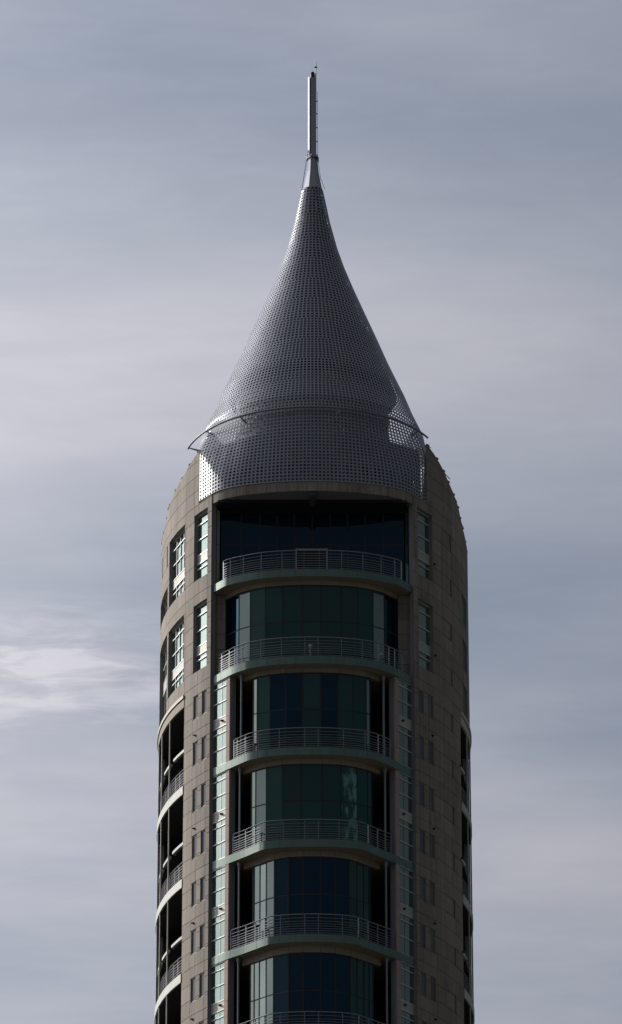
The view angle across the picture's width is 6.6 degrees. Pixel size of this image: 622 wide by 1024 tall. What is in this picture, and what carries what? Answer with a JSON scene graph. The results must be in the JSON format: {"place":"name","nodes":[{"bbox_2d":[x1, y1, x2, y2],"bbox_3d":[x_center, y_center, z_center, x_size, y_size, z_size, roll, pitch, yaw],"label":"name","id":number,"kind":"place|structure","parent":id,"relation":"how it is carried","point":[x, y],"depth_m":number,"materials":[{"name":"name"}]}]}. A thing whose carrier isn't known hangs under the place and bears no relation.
{"place":"outdoors","nodes":[
{"label":"outdoors","id":0,"kind":"place"},
{"bbox_2d":[0,0,621,1023],"label":"sky","id":1,"kind":"structure","parent":0,"point":[153,153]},
{"bbox_2d":[154,63,474,1023],"bbox_3d":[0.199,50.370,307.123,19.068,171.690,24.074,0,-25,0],"label":"apartment tower","id":2,"kind":"structure","parent":0,"point":[314,507],"depth_m":317.43,"materials":[{"name":"beige stone"}]},
{"bbox_2d":[163,646,166,717],"bbox_3d":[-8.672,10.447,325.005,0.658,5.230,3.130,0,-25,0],"label":"window","id":3,"kind":"structure","parent":2,"relation":"in","point":[165,653],"depth_m":326.06,"materials":[{"name":"grey glass"}]},
{"bbox_2d":[164,597,167,615],"bbox_3d":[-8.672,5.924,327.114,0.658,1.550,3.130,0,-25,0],"label":"window","id":4,"kind":"structure","parent":2,"relation":"in","point":[165,607],"depth_m":328.09,"materials":[{"name":"grey glass"}]},
{"bbox_2d":[171,619,183,693],"bbox_3d":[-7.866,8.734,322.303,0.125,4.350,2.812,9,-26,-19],"label":"window","id":5,"kind":"structure","parent":2,"relation":"in","point":[177,657],"depth_m":322.65,"materials":[{"name":"grey glass"}]},
{"bbox_2d":[172,529,184,601],"bbox_3d":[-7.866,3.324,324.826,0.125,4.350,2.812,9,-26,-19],"label":"window","id":6,"kind":"structure","parent":2,"relation":"in","point":[179,544],"depth_m":325.18,"materials":[{"name":"grey glass"}]},
{"bbox_2d":[191,977,195,1002],"bbox_3d":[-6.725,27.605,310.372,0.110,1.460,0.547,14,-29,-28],"label":"small window","id":7,"kind":"structure","parent":2,"relation":"in","point":[193,981],"depth_m":310.44,"materials":[{"name":"grey glass"}]},
{"bbox_2d":[192,929,195,953],"bbox_3d":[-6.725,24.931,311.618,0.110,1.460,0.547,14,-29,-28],"label":"small window","id":8,"kind":"structure","parent":2,"relation":"in","point":[194,931],"depth_m":311.66,"materials":[{"name":"grey glass"}]},
{"bbox_2d":[192,882,196,906],"bbox_3d":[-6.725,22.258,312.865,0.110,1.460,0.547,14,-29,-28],"label":"small window","id":9,"kind":"structure","parent":2,"relation":"in","point":[194,901],"depth_m":312.95,"materials":[{"name":"grey glass"}]},
{"bbox_2d":[193,788,196,811],"bbox_3d":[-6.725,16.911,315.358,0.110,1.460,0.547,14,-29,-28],"label":"small window","id":10,"kind":"structure","parent":2,"relation":"in","point":[195,790],"depth_m":315.48,"materials":[{"name":"grey glass"}]},
{"bbox_2d":[193,834,196,858],"bbox_3d":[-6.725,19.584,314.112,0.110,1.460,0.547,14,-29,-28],"label":"small window","id":11,"kind":"structure","parent":2,"relation":"in","point":[194,837],"depth_m":314.18,"materials":[{"name":"grey glass"}]},
{"bbox_2d":[194,695,197,718],"bbox_3d":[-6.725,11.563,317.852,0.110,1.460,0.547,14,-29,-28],"label":"small window","id":12,"kind":"structure","parent":2,"relation":"in","point":[195,698],"depth_m":317.96,"materials":[{"name":"grey glass"}]},
{"bbox_2d":[194,741,197,764],"bbox_3d":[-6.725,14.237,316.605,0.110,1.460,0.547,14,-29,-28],"label":"small window","id":13,"kind":"structure","parent":2,"relation":"in","point":[196,743],"depth_m":316.64,"materials":[{"name":"grey glass"}]},
{"bbox_2d":[196,601,206,671],"bbox_3d":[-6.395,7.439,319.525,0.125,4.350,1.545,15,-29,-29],"label":"window","id":14,"kind":"structure","parent":2,"relation":"in","point":[201,645],"depth_m":319.75,"materials":[{"name":"grey glass"}]},
{"bbox_2d":[200,973,203,996],"bbox_3d":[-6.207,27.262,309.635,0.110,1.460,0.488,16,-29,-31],"label":"small window","id":15,"kind":"structure","parent":2,"relation":"in","point":[201,975],"depth_m":309.68,"materials":[{"name":"grey glass"}]},
{"bbox_2d":[197,510,207,579],"bbox_3d":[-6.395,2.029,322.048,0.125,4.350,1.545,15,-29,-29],"label":"window","id":16,"kind":"structure","parent":2,"relation":"in","point":[202,526],"depth_m":322.26,"materials":[{"name":"grey glass"}]},
{"bbox_2d":[201,877,204,900],"bbox_3d":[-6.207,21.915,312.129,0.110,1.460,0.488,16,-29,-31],"label":"small window","id":17,"kind":"structure","parent":2,"relation":"in","point":[202,879],"depth_m":312.19,"materials":[{"name":"grey glass"}]},
{"bbox_2d":[201,924,204,948],"bbox_3d":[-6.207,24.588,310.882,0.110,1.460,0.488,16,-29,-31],"label":"small window","id":18,"kind":"structure","parent":2,"relation":"in","point":[203,926],"depth_m":310.90,"materials":[{"name":"grey glass"}]},
{"bbox_2d":[201,830,205,853],"bbox_3d":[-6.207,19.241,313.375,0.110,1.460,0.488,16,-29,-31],"label":"small window","id":19,"kind":"structure","parent":2,"relation":"in","point":[203,832],"depth_m":313.41,"materials":[{"name":"grey glass"}]},
{"bbox_2d":[202,736,205,759],"bbox_3d":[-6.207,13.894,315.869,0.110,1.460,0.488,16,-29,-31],"label":"small window","id":20,"kind":"structure","parent":2,"relation":"in","point":[204,738],"depth_m":315.95,"materials":[{"name":"grey glass"}]},
{"bbox_2d":[202,783,205,806],"bbox_3d":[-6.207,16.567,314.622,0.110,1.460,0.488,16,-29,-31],"label":"small window","id":21,"kind":"structure","parent":2,"relation":"in","point":[203,785],"depth_m":314.64,"materials":[{"name":"grey glass"}]},
{"bbox_2d":[203,690,206,713],"bbox_3d":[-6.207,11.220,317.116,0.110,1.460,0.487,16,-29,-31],"label":"small window","id":22,"kind":"structure","parent":2,"relation":"in","point":[205,692],"depth_m":317.18,"materials":[{"name":"grey glass"}]},
{"bbox_2d":[211,961,223,1023],"bbox_3d":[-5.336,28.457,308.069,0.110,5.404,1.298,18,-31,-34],"label":"wing window","id":23,"kind":"structure","parent":2,"relation":"in","point":[217,971],"depth_m":308.48,"materials":[{"name":"grey glass"}]},
{"bbox_2d":[211,865,224,957],"bbox_3d":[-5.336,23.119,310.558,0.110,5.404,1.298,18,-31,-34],"label":"wing window","id":24,"kind":"structure","parent":2,"relation":"in","point":[218,875],"depth_m":310.59,"materials":[{"name":"white glass"}]},
{"bbox_2d":[212,771,225,862],"bbox_3d":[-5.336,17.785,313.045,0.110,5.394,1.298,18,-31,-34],"label":"wing window","id":25,"kind":"structure","parent":2,"relation":"in","point":[219,781],"depth_m":313.11,"materials":[{"name":"grey glass"}]},
{"bbox_2d":[213,678,225,768],"bbox_3d":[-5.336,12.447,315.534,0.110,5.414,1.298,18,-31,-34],"label":"wing window","id":26,"kind":"structure","parent":2,"relation":"in","point":[219,728],"depth_m":315.56,"materials":[{"name":"grey glass"}]},
{"bbox_2d":[225,580,397,669],"bbox_3d":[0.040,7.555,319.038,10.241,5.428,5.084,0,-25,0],"label":"bay window","id":27,"kind":"structure","parent":2,"relation":"in","point":[291,608],"depth_m":317.42,"materials":[{"name":"blue glass"}]},
{"bbox_2d":[243,758,379,845],"bbox_3d":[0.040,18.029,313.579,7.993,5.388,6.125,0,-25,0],"label":"bay window","id":28,"kind":"structure","parent":2,"relation":"in","point":[295,788],"depth_m":311.35,"materials":[{"name":"green glass"}]},
{"bbox_2d":[244,667,379,750],"bbox_3d":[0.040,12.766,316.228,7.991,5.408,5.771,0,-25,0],"label":"bay window","id":29,"kind":"structure","parent":2,"relation":"in","point":[298,696],"depth_m":314.10,"materials":[{"name":"green glass"}]},
{"bbox_2d":[244,850,379,941],"bbox_3d":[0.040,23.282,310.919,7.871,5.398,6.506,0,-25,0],"label":"bay window","id":30,"kind":"structure","parent":2,"relation":"in","point":[302,881],"depth_m":308.63,"materials":[{"name":"blue glass"}]},
{"bbox_2d":[243,945,380,1023],"bbox_3d":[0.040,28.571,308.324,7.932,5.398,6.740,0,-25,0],"label":"bay window","id":31,"kind":"structure","parent":2,"relation":"in","point":[300,977],"depth_m":306.08,"materials":[{"name":"blue glass"}]},
{"bbox_2d":[398,678,411,768],"bbox_3d":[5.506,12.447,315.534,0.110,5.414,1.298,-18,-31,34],"label":"wing window","id":32,"kind":"structure","parent":2,"relation":"in","point":[405,728],"depth_m":315.56,"materials":[{"name":"grey glass"}]},
{"bbox_2d":[399,771,412,862],"bbox_3d":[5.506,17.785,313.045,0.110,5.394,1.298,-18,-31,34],"label":"wing window","id":33,"kind":"structure","parent":2,"relation":"in","point":[405,781],"depth_m":313.03,"materials":[{"name":"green glass"}]},
{"bbox_2d":[400,865,413,957],"bbox_3d":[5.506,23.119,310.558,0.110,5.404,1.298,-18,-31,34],"label":"wing window","id":34,"kind":"structure","parent":2,"relation":"in","point":[406,875],"depth_m":310.59,"materials":[{"name":"grey glass"}]},
{"bbox_2d":[401,961,413,1023],"bbox_3d":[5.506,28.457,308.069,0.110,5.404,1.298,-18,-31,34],"label":"wing window","id":35,"kind":"structure","parent":2,"relation":"in","point":[407,971],"depth_m":308.48,"materials":[{"name":"grey glass"}]},
{"bbox_2d":[418,689,422,713],"bbox_3d":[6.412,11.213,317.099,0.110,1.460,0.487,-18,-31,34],"label":"small window","id":36,"kind":"structure","parent":2,"relation":"in","point":[420,692],"depth_m":317.18,"materials":[{"name":"black glass"}]},
{"bbox_2d":[419,736,422,759],"bbox_3d":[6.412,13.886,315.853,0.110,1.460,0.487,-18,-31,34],"label":"small window","id":37,"kind":"structure","parent":2,"relation":"in","point":[420,738],"depth_m":315.87,"materials":[{"name":"black glass"}]},
{"bbox_2d":[419,782,423,806],"bbox_3d":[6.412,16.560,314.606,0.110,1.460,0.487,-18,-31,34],"label":"small window","id":38,"kind":"structure","parent":2,"relation":"in","point":[421,786],"depth_m":314.64,"materials":[{"name":"black glass"}]},
{"bbox_2d":[419,829,423,853],"bbox_3d":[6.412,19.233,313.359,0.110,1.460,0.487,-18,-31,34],"label":"small window","id":39,"kind":"structure","parent":2,"relation":"in","point":[421,833],"depth_m":313.41,"materials":[{"name":"black glass"}]},
{"bbox_2d":[420,876,424,900],"bbox_3d":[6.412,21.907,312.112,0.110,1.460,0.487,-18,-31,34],"label":"small window","id":40,"kind":"structure","parent":2,"relation":"in","point":[422,880],"depth_m":312.15,"materials":[{"name":"black glass"}]},
{"bbox_2d":[420,924,424,948],"bbox_3d":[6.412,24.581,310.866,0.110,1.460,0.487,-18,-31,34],"label":"small window","id":41,"kind":"structure","parent":2,"relation":"in","point":[422,928],"depth_m":310.90,"materials":[{"name":"black glass"}]},
{"bbox_2d":[417,510,429,578],"bbox_3d":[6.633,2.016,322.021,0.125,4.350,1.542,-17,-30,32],"label":"window","id":42,"kind":"structure","parent":2,"relation":"in","point":[423,520],"depth_m":322.26,"materials":[{"name":"grey glass"}]},
{"bbox_2d":[421,972,425,996],"bbox_3d":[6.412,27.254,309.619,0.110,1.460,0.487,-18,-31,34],"label":"small window","id":43,"kind":"structure","parent":2,"relation":"in","point":[423,980],"depth_m":309.68,"materials":[{"name":"black glass"}]},
{"bbox_2d":[418,601,430,670],"bbox_3d":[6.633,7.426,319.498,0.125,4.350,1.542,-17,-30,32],"label":"window","id":44,"kind":"structure","parent":2,"relation":"in","point":[423,610],"depth_m":319.67,"materials":[{"name":"grey glass"}]},
{"bbox_2d":[428,695,431,718],"bbox_3d":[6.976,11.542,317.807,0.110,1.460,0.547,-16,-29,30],"label":"small window","id":45,"kind":"structure","parent":2,"relation":"in","point":[429,697],"depth_m":317.88,"materials":[{"name":"black glass"}]},
{"bbox_2d":[428,741,432,764],"bbox_3d":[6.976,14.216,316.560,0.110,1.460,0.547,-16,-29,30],"label":"small window","id":46,"kind":"structure","parent":2,"relation":"in","point":[430,745],"depth_m":316.64,"materials":[{"name":"black glass"}]},
{"bbox_2d":[428,787,432,811],"bbox_3d":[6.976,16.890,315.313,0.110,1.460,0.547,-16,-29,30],"label":"small window","id":47,"kind":"structure","parent":2,"relation":"in","point":[430,791],"depth_m":315.41,"materials":[{"name":"black glass"}]},
{"bbox_2d":[429,834,433,858],"bbox_3d":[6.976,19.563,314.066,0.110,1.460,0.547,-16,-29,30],"label":"small window","id":48,"kind":"structure","parent":2,"relation":"in","point":[431,838],"depth_m":314.10,"materials":[{"name":"black glass"}]},
{"bbox_2d":[429,881,433,905],"bbox_3d":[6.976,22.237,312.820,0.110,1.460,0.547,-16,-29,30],"label":"small window","id":49,"kind":"structure","parent":2,"relation":"in","point":[431,885],"depth_m":312.88,"materials":[{"name":"black glass"}]},
{"bbox_2d":[430,929,434,953],"bbox_3d":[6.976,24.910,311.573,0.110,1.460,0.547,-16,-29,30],"label":"small window","id":50,"kind":"structure","parent":2,"relation":"in","point":[432,933],"depth_m":311.66,"materials":[{"name":"black glass"}]},
{"bbox_2d":[431,977,434,1001],"bbox_3d":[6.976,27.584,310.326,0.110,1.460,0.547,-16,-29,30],"label":"small window","id":51,"kind":"structure","parent":2,"relation":"in","point":[432,979],"depth_m":310.37,"materials":[{"name":"black glass"}]},
{"bbox_2d":[462,597,464,626],"bbox_3d":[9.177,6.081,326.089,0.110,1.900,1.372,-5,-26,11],"label":"small window","id":52,"kind":"structure","parent":2,"relation":"in","point":[463,602],"depth_m":326.37,"materials":[{"name":"black glass"}]},
{"bbox_2d":[462,640,465,671],"bbox_3d":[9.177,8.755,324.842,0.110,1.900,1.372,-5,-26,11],"label":"small window","id":53,"kind":"structure","parent":2,"relation":"in","point":[463,645],"depth_m":325.18,"materials":[{"name":"black glass"}]},
{"bbox_2d":[463,686,466,717],"bbox_3d":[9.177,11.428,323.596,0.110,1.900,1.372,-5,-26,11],"label":"small window","id":54,"kind":"structure","parent":2,"relation":"in","point":[464,691],"depth_m":323.83,"materials":[{"name":"black glass"}]}
]}

